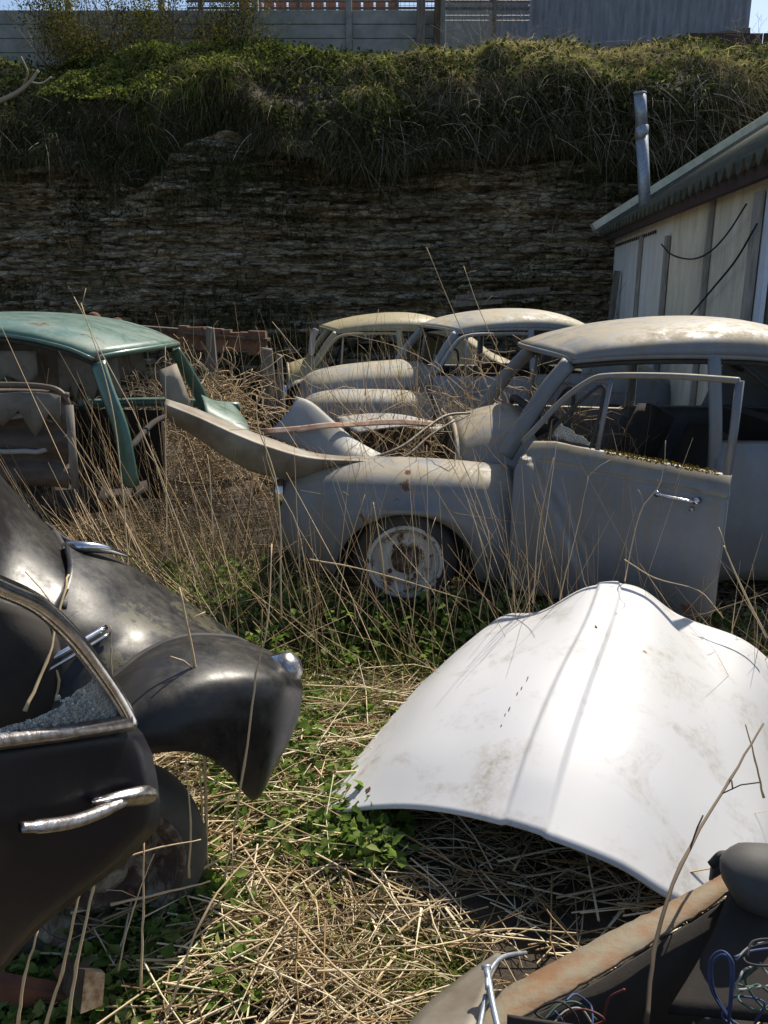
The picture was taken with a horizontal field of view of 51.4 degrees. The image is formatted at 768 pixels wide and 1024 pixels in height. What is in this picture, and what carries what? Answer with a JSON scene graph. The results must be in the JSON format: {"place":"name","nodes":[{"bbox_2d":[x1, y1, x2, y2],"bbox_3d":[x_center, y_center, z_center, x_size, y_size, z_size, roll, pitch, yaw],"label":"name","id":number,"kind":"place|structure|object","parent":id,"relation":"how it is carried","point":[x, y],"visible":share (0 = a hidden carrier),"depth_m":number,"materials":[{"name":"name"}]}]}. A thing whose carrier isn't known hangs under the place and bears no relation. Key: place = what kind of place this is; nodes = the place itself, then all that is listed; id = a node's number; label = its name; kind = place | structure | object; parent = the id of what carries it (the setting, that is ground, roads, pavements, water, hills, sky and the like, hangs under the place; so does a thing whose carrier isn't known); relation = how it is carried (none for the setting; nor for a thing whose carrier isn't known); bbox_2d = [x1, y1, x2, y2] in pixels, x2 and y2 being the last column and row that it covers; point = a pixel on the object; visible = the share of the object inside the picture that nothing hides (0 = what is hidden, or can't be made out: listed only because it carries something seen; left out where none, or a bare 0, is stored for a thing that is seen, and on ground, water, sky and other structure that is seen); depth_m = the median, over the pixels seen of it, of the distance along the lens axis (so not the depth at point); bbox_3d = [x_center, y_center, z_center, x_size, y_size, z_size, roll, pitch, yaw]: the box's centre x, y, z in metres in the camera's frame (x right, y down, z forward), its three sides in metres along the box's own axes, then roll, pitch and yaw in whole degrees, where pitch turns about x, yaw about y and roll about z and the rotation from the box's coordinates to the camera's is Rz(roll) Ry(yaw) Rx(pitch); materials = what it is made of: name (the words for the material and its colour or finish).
{"place":"outdoors","nodes":[
{"label":"outdoors","id":0,"kind":"place"},
{"bbox_2d":[178,325,270,354],"bbox_3d":[-1.430,-1.539,7.145,0.801,0.257,0.200,0,15,0],"label":"scrap girder","id":1,"kind":"object","parent":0,"point":[250,342],"visible":0.84,"depth_m":7.09,"materials":[{"name":"brown metal"}]},
{"bbox_2d":[0,130,729,409],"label":"cliff","id":2,"kind":"structure","parent":0,"point":[588,240],"depth_m":11.06,"materials":[{"name":"stone"}]},
{"bbox_2d":[2,167,612,393],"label":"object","id":3,"kind":"object","parent":2,"relation":"attached to","point":[298,260],"visible":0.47,"depth_m":10.94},
{"bbox_2d":[0,150,666,393],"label":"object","id":4,"kind":"object","parent":2,"relation":"attached to","point":[310,250],"visible":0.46,"depth_m":10.94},
{"bbox_2d":[0,150,700,392],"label":"ledge stones","id":5,"kind":"object","parent":2,"relation":"attached to","point":[384,215],"visible":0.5,"depth_m":11.00,"materials":[{"name":"stone"}]},
{"bbox_2d":[1,140,700,397],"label":"rock face herbs","id":6,"kind":"object","parent":2,"relation":"attached to","point":[270,240],"visible":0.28,"depth_m":10.92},
{"bbox_2d":[0,42,767,221],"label":"bank","id":7,"kind":"structure","parent":0,"point":[268,89],"depth_m":10.56,"materials":[{"name":"plant"}]},
{"bbox_2d":[3,0,297,72],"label":"shrub","id":8,"kind":"object","parent":7,"relation":"on","point":[67,44],"visible":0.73,"depth_m":11.66,"materials":[{"name":"green plant"}]},
{"bbox_2d":[37,39,297,103],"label":"sunlit herbs","id":9,"kind":"object","parent":7,"relation":"on","point":[104,88],"visible":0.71,"depth_m":10.81,"materials":[{"name":"green plant"}]},
{"bbox_2d":[0,35,420,143],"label":"tussock grass","id":10,"kind":"structure","parent":7,"relation":"on","point":[183,90],"depth_m":10.64,"materials":[{"name":"plant"}]},
{"bbox_2d":[0,0,445,69],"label":"concrete fence","id":11,"kind":"object","parent":7,"relation":"on","point":[375,30],"visible":0.25,"depth_m":12.45,"materials":[{"name":"concrete"}]},
{"bbox_2d":[239,2,393,6],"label":"stacked boards","id":12,"kind":"object","parent":7,"relation":"on","point":[332,3],"visible":0.22,"depth_m":14.11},
{"bbox_2d":[187,0,538,41],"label":"wire fence","id":13,"kind":"object","parent":7,"relation":"on","point":[298,5],"visible":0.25,"depth_m":12.58,"materials":[{"name":"grey metal"}]},
{"bbox_2d":[0,135,734,402],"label":"hanging grass","id":14,"kind":"structure","parent":7,"relation":"hanging from","point":[264,193],"depth_m":10.76,"materials":[{"name":"plant"}]},
{"bbox_2d":[0,30,767,172],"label":"ivy ground cover","id":15,"kind":"object","parent":7,"relation":"on","point":[59,70],"visible":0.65,"depth_m":10.64,"materials":[{"name":"plant"}]},
{"bbox_2d":[0,19,767,223],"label":"dead hanging stems","id":16,"kind":"object","parent":7,"relation":"on","point":[615,135],"visible":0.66,"depth_m":10.39,"materials":[{"name":"plant"}]},
{"bbox_2d":[2,40,767,119],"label":"bank grass","id":17,"kind":"structure","parent":7,"relation":"on","point":[325,61],"depth_m":10.94,"materials":[{"name":"plant"}]},
{"bbox_2d":[416,0,424,51],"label":"fence post","id":18,"kind":"object","parent":7,"relation":"on","point":[420,30],"visible":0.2,"depth_m":12.26,"materials":[{"name":"grey wood"}]},
{"bbox_2d":[430,0,585,50],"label":"bare shrub","id":19,"kind":"object","parent":7,"relation":"on","point":[486,37],"visible":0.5,"depth_m":11.91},
{"bbox_2d":[331,32,767,135],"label":"tussock grass","id":20,"kind":"structure","parent":7,"relation":"on","point":[512,48],"depth_m":10.75,"materials":[{"name":"plant"}]},
{"bbox_2d":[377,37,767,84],"bbox_3d":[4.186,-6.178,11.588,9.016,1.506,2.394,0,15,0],"label":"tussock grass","id":21,"kind":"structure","parent":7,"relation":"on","point":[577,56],"depth_m":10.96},
{"bbox_2d":[391,37,767,109],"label":"dry bank grass","id":22,"kind":"structure","parent":7,"relation":"on","point":[623,55],"depth_m":10.83,"materials":[{"name":"plant"}]},
{"bbox_2d":[445,0,751,52],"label":"clad building","id":23,"kind":"structure","parent":7,"relation":"on","point":[635,20],"depth_m":13.85,"materials":[{"name":"metal"}]},
{"bbox_2d":[686,33,767,48],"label":"dark board fence","id":24,"kind":"object","parent":7,"relation":"on","point":[752,36],"visible":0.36,"depth_m":12.39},
{"bbox_2d":[0,0,767,42],"label":"sky","id":25,"kind":"structure","parent":0,"point":[760,6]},
{"bbox_2d":[15,409,767,1023],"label":"ground","id":26,"kind":"structure","parent":0,"point":[589,921],"depth_m":2.07,"materials":[{"name":"plant"}]},
{"bbox_2d":[0,926,114,1023],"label":"nettles","id":27,"kind":"object","parent":26,"relation":"on","point":[40,970],"visible":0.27,"depth_m":1.70,"materials":[{"name":"green plant"}]},
{"bbox_2d":[44,896,79,1023],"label":"dry stalk","id":28,"kind":"object","parent":26,"relation":"on","point":[47,1019],"visible":0.92,"depth_m":1.56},
{"bbox_2d":[66,886,94,1023],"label":"dry stalk","id":29,"kind":"object","parent":26,"relation":"on","point":[68,1020],"visible":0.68,"depth_m":1.52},
{"bbox_2d":[0,311,240,524],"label":"abandoned car","id":30,"kind":"object","parent":26,"relation":"on","point":[37,341],"visible":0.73,"depth_m":3.99,"materials":[{"name":"green paint"}]},
{"bbox_2d":[0,382,70,488],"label":"door","id":31,"kind":"structure","parent":30,"relation":"attached to","point":[26,438],"depth_m":3.35,"materials":[{"name":"metal"}]},
{"bbox_2d":[0,411,240,632],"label":"dead stem tangle","id":32,"kind":"object","parent":26,"relation":"on","point":[141,566],"visible":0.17,"depth_m":3.55,"materials":[{"name":"plant"}]},
{"bbox_2d":[81,303,143,564],"bbox_3d":[-0.947,-0.174,2.818,0.093,1.091,0.359,-10,18,-34],"label":"dry stalk","id":33,"kind":"object","parent":32,"relation":"on","point":[124,505],"visible":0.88,"depth_m":2.79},
{"bbox_2d":[1,326,273,598],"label":"dead stem tangle","id":34,"kind":"object","parent":26,"relation":"on","point":[119,506],"visible":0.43,"depth_m":4.09,"materials":[{"name":"plant"}]},
{"bbox_2d":[65,405,79,488],"bbox_3d":[-1.256,-0.262,3.217,0.031,0.337,0.082,-3,15,-11],"label":"stake","id":35,"kind":"object","parent":34,"relation":"on","point":[73,460],"visible":0.96,"depth_m":3.21,"materials":[{"name":"grey wood"}]},
{"bbox_2d":[7,363,286,430],"bbox_3d":[-1.508,-1.498,10.274,9.734,1.350,3.642,0,15,0],"label":"foot growth","id":36,"kind":"object","parent":26,"relation":"on","point":[77,402],"visible":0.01,"depth_m":10.10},
{"bbox_2d":[0,475,302,972],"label":"black car","id":37,"kind":"object","parent":26,"relation":"on","point":[92,794],"visible":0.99,"depth_m":1.83,"materials":[{"name":"paint"}]},
{"bbox_2d":[23,571,69,711],"bbox_3d":[-0.787,0.283,1.859,0.118,0.273,0.231,-5,16,-20],"label":"dry stalk","id":38,"kind":"object","parent":37,"relation":"in","point":[26,706],"visible":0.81,"depth_m":1.83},
{"bbox_2d":[15,412,287,626],"bbox_3d":[-1.486,0.052,3.744,2.165,1.006,2.178,0,15,0],"label":"dead stem tangle","id":39,"kind":"object","parent":26,"relation":"on","point":[159,551],"visible":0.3,"depth_m":3.88,"materials":[{"name":"plant"}]},
{"bbox_2d":[24,401,288,608],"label":"dead stem tangle","id":40,"kind":"object","parent":26,"relation":"on","point":[248,518],"visible":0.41,"depth_m":4.29,"materials":[{"name":"plant"}]},
{"bbox_2d":[158,364,192,406],"bbox_3d":[-1.093,-0.654,4.176,0.158,0.239,0.085,-6,16,-22],"label":"hardboard sheet","id":41,"kind":"object","parent":40,"relation":"on","point":[176,390],"visible":0.79,"depth_m":4.17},
{"bbox_2d":[201,395,248,429],"bbox_3d":[-0.858,-0.527,4.302,0.243,0.172,0.444,-3,15,-12],"label":"scuttle piece","id":42,"kind":"object","parent":40,"relation":"on","point":[214,408],"visible":0.66,"depth_m":4.25,"materials":[{"name":"green paint"}]},
{"bbox_2d":[72,352,243,502],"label":"bramble tangle","id":43,"kind":"object","parent":26,"relation":"on","point":[146,393],"visible":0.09,"depth_m":6.38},
{"bbox_2d":[77,833,275,1023],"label":"nettles","id":44,"kind":"object","parent":26,"relation":"on","point":[154,926],"visible":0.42,"depth_m":1.80,"materials":[{"name":"green plant"}]},
{"bbox_2d":[170,587,208,878],"bbox_3d":[-0.460,0.570,1.926,0.051,0.804,0.107,4,16,16],"label":"dry stalk","id":45,"kind":"object","parent":44,"relation":"on","point":[204,757],"visible":0.67,"depth_m":1.95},
{"bbox_2d":[45,430,314,623],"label":"dead stem tangle","id":46,"kind":"object","parent":26,"relation":"on","point":[224,484],"visible":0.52,"depth_m":4.43,"materials":[{"name":"plant"}]},
{"bbox_2d":[67,531,302,648],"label":"grass","id":47,"kind":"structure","parent":26,"relation":"on","point":[289,558],"depth_m":4.23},
{"bbox_2d":[79,507,308,648],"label":"grass","id":48,"kind":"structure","parent":26,"relation":"on","point":[218,542],"depth_m":4.99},
{"bbox_2d":[108,544,307,652],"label":"nettles","id":49,"kind":"object","parent":26,"relation":"on","point":[273,628],"visible":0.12,"depth_m":3.77,"materials":[{"name":"green plant"}]},
{"bbox_2d":[206,326,220,398],"bbox_3d":[-1.481,-1.226,6.924,0.110,0.750,0.050,0,15,0],"label":"wooden post","id":50,"kind":"object","parent":26,"relation":"on","point":[213,354],"visible":0.57,"depth_m":6.87,"materials":[{"name":"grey wood"}]},
{"bbox_2d":[69,493,359,684],"bbox_3d":[-1.228,0.318,3.153,2.344,0.839,2.091,0,15,0],"label":"dead stem tangle","id":51,"kind":"object","parent":26,"relation":"on","point":[232,585],"visible":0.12,"depth_m":3.32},
{"bbox_2d":[110,544,350,670],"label":"nettles","id":52,"kind":"object","parent":26,"relation":"on","point":[254,634],"visible":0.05,"depth_m":3.97,"materials":[{"name":"green plant"}]},
{"bbox_2d":[126,320,355,515],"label":"bramble tangle","id":53,"kind":"object","parent":26,"relation":"on","point":[217,474],"visible":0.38,"depth_m":5.96,"materials":[{"name":"plant"}]},
{"bbox_2d":[223,544,281,880],"bbox_3d":[-0.303,0.524,1.950,0.096,0.871,0.222,13,20,41],"label":"dry stalk","id":54,"kind":"object","parent":26,"relation":"on","point":[240,786],"visible":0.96,"depth_m":1.88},
{"bbox_2d":[111,673,414,1023],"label":"weeds","id":55,"kind":"object","parent":26,"relation":"on","point":[282,898],"visible":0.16,"depth_m":2.02,"materials":[{"name":"plant"}]},
{"bbox_2d":[261,347,277,416],"bbox_3d":[-1.001,-1.128,6.950,0.150,0.600,0.050,0,15,0],"label":"wooden post","id":56,"kind":"object","parent":26,"relation":"on","point":[269,361],"visible":0.57,"depth_m":6.92,"materials":[{"name":"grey wood"}]},
{"bbox_2d":[192,704,369,878],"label":"nettles","id":57,"kind":"object","parent":26,"relation":"on","point":[287,811],"visible":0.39,"depth_m":2.37,"materials":[{"name":"green plant"}]},
{"bbox_2d":[109,846,454,1023],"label":"straw","id":58,"kind":"object","parent":26,"relation":"on","point":[216,920],"visible":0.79,"depth_m":1.76,"materials":[{"name":"plant"}]},
{"bbox_2d":[165,822,290,1013],"bbox_3d":[-0.351,0.854,1.746,0.060,0.257,0.376,11,19,35],"label":"dry stalk","id":59,"kind":"object","parent":58,"relation":"on","point":[193,938],"visible":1,"depth_m":1.67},
{"bbox_2d":[171,687,405,884],"bbox_3d":[-0.303,0.785,2.566,0.815,0.166,1.101,0,15,0],"label":"straw","id":60,"kind":"object","parent":26,"relation":"on","point":[282,791],"visible":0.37,"depth_m":2.33,"materials":[{"name":"plant"}]},
{"bbox_2d":[78,284,566,443],"bbox_3d":[-0.727,-1.765,9.295,6.253,1.692,3.169,0,15,0],"label":"dead stem tangle","id":61,"kind":"object","parent":26,"relation":"on","point":[259,356],"visible":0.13,"depth_m":9.09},
{"bbox_2d":[456,287,549,299],"bbox_3d":[1.407,-2.581,9.402,1.176,0.150,0.050,-4,15,-14],"label":"pole","id":62,"kind":"object","parent":61,"relation":"on","point":[506,292],"visible":1,"depth_m":9.38,"materials":[{"name":"grey wood"}]},
{"bbox_2d":[290,675,402,766],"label":"nettles","id":63,"kind":"object","parent":26,"relation":"on","point":[361,710],"visible":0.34,"depth_m":2.90,"materials":[{"name":"green plant"}]},
{"bbox_2d":[155,302,542,530],"bbox_3d":[-0.240,-0.696,5.605,3.268,1.516,2.345,0,15,0],"label":"dead stem tangle","id":64,"kind":"object","parent":26,"relation":"on","point":[329,378],"visible":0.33,"depth_m":5.51,"materials":[{"name":"plant"}]},
{"bbox_2d":[398,333,557,423],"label":"bramble tangle","id":65,"kind":"object","parent":64,"relation":"on","point":[441,406],"visible":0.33,"depth_m":5.50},
{"bbox_2d":[13,671,708,1023],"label":"dead leaves","id":66,"kind":"object","parent":26,"relation":"on","point":[402,929],"visible":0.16,"depth_m":2.00,"materials":[{"name":"plant"}]},
{"bbox_2d":[311,779,422,889],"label":"nettles","id":67,"kind":"object","parent":26,"relation":"on","point":[381,819],"visible":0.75,"depth_m":2.16,"materials":[{"name":"green plant"}]},
{"bbox_2d":[14,651,726,1023],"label":"straw","id":68,"kind":"object","parent":26,"relation":"on","point":[450,895],"visible":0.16,"depth_m":2.04,"materials":[{"name":"plant"}]},
{"bbox_2d":[12,628,760,1023],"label":"straw","id":69,"kind":"object","parent":26,"relation":"on","point":[332,864],"visible":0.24,"depth_m":2.04,"materials":[{"name":"plant"}]},
{"bbox_2d":[0,959,104,1013],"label":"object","id":70,"kind":"object","parent":69,"relation":"on","point":[88,991],"visible":0.76,"depth_m":1.67,"materials":[{"name":"wood"}]},
{"bbox_2d":[234,834,414,1014],"bbox_3d":[-0.200,0.921,1.836,0.059,0.143,0.843,-10,18,-32],"label":"dry stalk","id":71,"kind":"object","parent":69,"relation":"on","point":[308,937],"visible":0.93,"depth_m":1.74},
{"bbox_2d":[71,533,705,674],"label":"grass","id":72,"kind":"structure","parent":26,"relation":"on","point":[341,597],"depth_m":4.12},
{"bbox_2d":[286,312,510,383],"bbox_3d":[0.335,-1.526,9.032,2.844,1.429,1.456,-2,15,-8],"label":"abandoned car","id":73,"kind":"object","parent":26,"relation":"on","point":[357,325],"visible":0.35,"depth_m":8.40,"materials":[{"name":"beige paint"}]},
{"bbox_2d":[264,583,537,663],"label":"grass","id":74,"kind":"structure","parent":26,"relation":"on","point":[409,619],"depth_m":3.54,"materials":[{"name":"plant"}]},
{"bbox_2d":[313,913,494,1023],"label":"straw","id":75,"kind":"object","parent":26,"relation":"on","point":[447,962],"visible":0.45,"depth_m":1.84,"materials":[{"name":"beige plant"}]},
{"bbox_2d":[51,518,767,718],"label":"straw","id":76,"kind":"object","parent":26,"relation":"on","point":[422,666],"visible":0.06,"depth_m":3.79,"materials":[{"name":"plant"}]},
{"bbox_2d":[54,425,767,675],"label":"straw","id":77,"kind":"object","parent":26,"relation":"on","point":[478,594],"visible":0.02,"depth_m":4.54,"materials":[{"name":"plant"}]},
{"bbox_2d":[219,325,607,554],"bbox_3d":[0.076,-0.316,4.316,1.920,1.358,2.121,0,15,0],"label":"dead stem tangle","id":78,"kind":"object","parent":26,"relation":"on","point":[414,445],"visible":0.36,"depth_m":4.12,"materials":[{"name":"plant"}]},
{"bbox_2d":[277,585,556,661],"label":"nettles","id":79,"kind":"object","parent":26,"relation":"on","point":[462,635],"visible":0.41,"depth_m":3.49,"materials":[{"name":"green plant"}]},
{"bbox_2d":[140,416,720,681],"bbox_3d":[0.164,0.133,3.289,2.318,1.087,1.242,5,16,18],"label":"dead stem tangle","id":80,"kind":"object","parent":26,"relation":"on","point":[409,639],"visible":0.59,"depth_m":3.29,"materials":[{"name":"plant"}]},
{"bbox_2d":[189,502,710,720],"bbox_3d":[-0.054,0.281,3.309,2.534,0.806,1.543,0,15,0],"label":"dead stem tangle","id":81,"kind":"object","parent":26,"relation":"on","point":[317,674],"visible":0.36,"depth_m":3.24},
{"bbox_2d":[159,559,767,730],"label":"weeds","id":82,"kind":"object","parent":26,"relation":"on","point":[456,586],"visible":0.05,"depth_m":3.29,"materials":[{"name":"green plant"}]},
{"bbox_2d":[295,360,637,565],"bbox_3d":[0.305,-0.313,4.603,1.867,1.138,2.065,-3,15,-11],"label":"dead stem tangle","id":83,"kind":"object","parent":26,"relation":"on","point":[427,420],"visible":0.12,"depth_m":4.46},
{"bbox_2d":[181,683,766,1023],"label":"straw","id":84,"kind":"object","parent":26,"relation":"on","point":[496,879],"visible":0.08,"depth_m":2.04,"materials":[{"name":"plant"}]},
{"bbox_2d":[187,572,764,695],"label":"weeds","id":85,"kind":"object","parent":26,"relation":"on","point":[397,661],"visible":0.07,"depth_m":3.30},
{"bbox_2d":[284,308,670,423],"bbox_3d":[0.947,-1.187,7.535,3.734,1.429,1.607,-4,15,-14],"label":"abandoned car","id":86,"kind":"object","parent":26,"relation":"on","point":[506,321],"visible":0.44,"depth_m":6.90,"materials":[{"name":"grey paint"}]},
{"bbox_2d":[205,494,766,671],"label":"dead stem tangle","id":87,"kind":"object","parent":26,"relation":"on","point":[456,608],"visible":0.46,"depth_m":3.38,"materials":[{"name":"plant"}]},
{"bbox_2d":[245,600,734,681],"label":"grass","id":88,"kind":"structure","parent":26,"relation":"on","point":[401,669],"depth_m":3.34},
{"bbox_2d":[273,316,767,618],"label":"abandoned car","id":89,"kind":"object","parent":26,"relation":"on","point":[723,482],"visible":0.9,"depth_m":3.67,"materials":[{"name":"grey paint"}]},
{"bbox_2d":[164,399,366,478],"bbox_3d":[-0.479,-0.329,3.671,1.006,0.388,0.214,-3,15,-11],"label":"bent panel","id":90,"kind":"object","parent":89,"relation":"on","point":[225,439],"visible":0.88,"depth_m":3.58,"materials":[{"name":"metal"}]},
{"bbox_2d":[267,396,380,455],"bbox_3d":[-0.290,-0.419,3.963,0.583,0.298,0.140,3,15,9],"label":"bent panel","id":91,"kind":"object","parent":89,"relation":"on","point":[298,415],"visible":0.78,"depth_m":3.95,"materials":[{"name":"metal"}]},
{"bbox_2d":[263,419,435,434],"bbox_3d":[-0.135,-0.433,4.053,0.987,0.078,0.104,-8,17,-26],"label":"trim strip","id":92,"kind":"object","parent":91,"relation":"on","point":[302,428],"depth_m":3.97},
{"bbox_2d":[337,413,432,433],"bbox_3d":[0.013,-0.522,4.675,0.606,0.049,0.506,0,15,0],"label":"bonnet scrap","id":93,"kind":"object","parent":89,"relation":"on","point":[346,419],"visible":0.5,"depth_m":4.73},
{"bbox_2d":[312,393,483,528],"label":"bramble tangle","id":94,"kind":"object","parent":89,"relation":"on","point":[406,450],"visible":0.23,"depth_m":4.30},
{"bbox_2d":[442,335,654,454],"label":"bramble tangle","id":95,"kind":"object","parent":89,"relation":"in","point":[577,413],"visible":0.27,"depth_m":4.58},
{"bbox_2d":[314,581,767,906],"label":"car bonnet","id":96,"kind":"object","parent":26,"relation":"on","point":[606,721],"visible":0.93,"depth_m":2.30,"materials":[{"name":"white paint"}]},
{"bbox_2d":[321,590,767,674],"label":"nettles","id":97,"kind":"object","parent":26,"relation":"on","point":[351,657],"visible":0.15,"depth_m":3.40,"materials":[{"name":"green plant"}]},
{"bbox_2d":[484,875,727,1023],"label":"rusted sill","id":98,"kind":"structure","parent":26,"relation":"on","point":[679,951],"depth_m":1.48,"materials":[{"name":"metal"}]},
{"bbox_2d":[409,952,500,1023],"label":"metal strip","id":99,"kind":"object","parent":98,"relation":"on","point":[458,1000],"visible":0.75,"depth_m":1.42,"materials":[{"name":"metal"}]},
{"bbox_2d":[477,951,526,1023],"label":"steel lever","id":100,"kind":"object","parent":98,"relation":"on","point":[488,969],"visible":1,"depth_m":1.35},
{"bbox_2d":[642,723,763,1023],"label":"dry stalk","id":101,"kind":"object","parent":98,"relation":"on","point":[646,1019],"visible":1,"depth_m":1.49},
{"bbox_2d":[667,890,767,1022],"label":"dark sheet","id":102,"kind":"object","parent":98,"relation":"on","point":[738,929],"visible":0.6,"depth_m":1.45,"materials":[{"name":"metal"}]},
{"bbox_2d":[720,842,767,917],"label":"car fender","id":103,"kind":"object","parent":98,"relation":"on","point":[744,870],"visible":0.96,"depth_m":1.50,"materials":[{"name":"metal"}]},
{"bbox_2d":[507,983,767,1023],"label":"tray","id":104,"kind":"object","parent":26,"relation":"on","point":[513,1019],"visible":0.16,"depth_m":1.19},
{"bbox_2d":[640,536,767,675],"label":"dead stem tangle","id":105,"kind":"object","parent":26,"relation":"on","point":[732,609],"visible":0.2,"depth_m":3.13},
{"bbox_2d":[590,112,767,404],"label":"shed","id":106,"kind":"structure","parent":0,"point":[694,243],"depth_m":6.68,"materials":[{"name":"metal"}]},
{"bbox_2d":[633,91,650,206],"bbox_3d":[2.979,-3.985,9.181,0.336,1.544,0.148,0,15,0],"label":"flue pipe","id":107,"kind":"object","parent":106,"relation":"attached to","point":[642,142],"visible":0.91,"depth_m":9.09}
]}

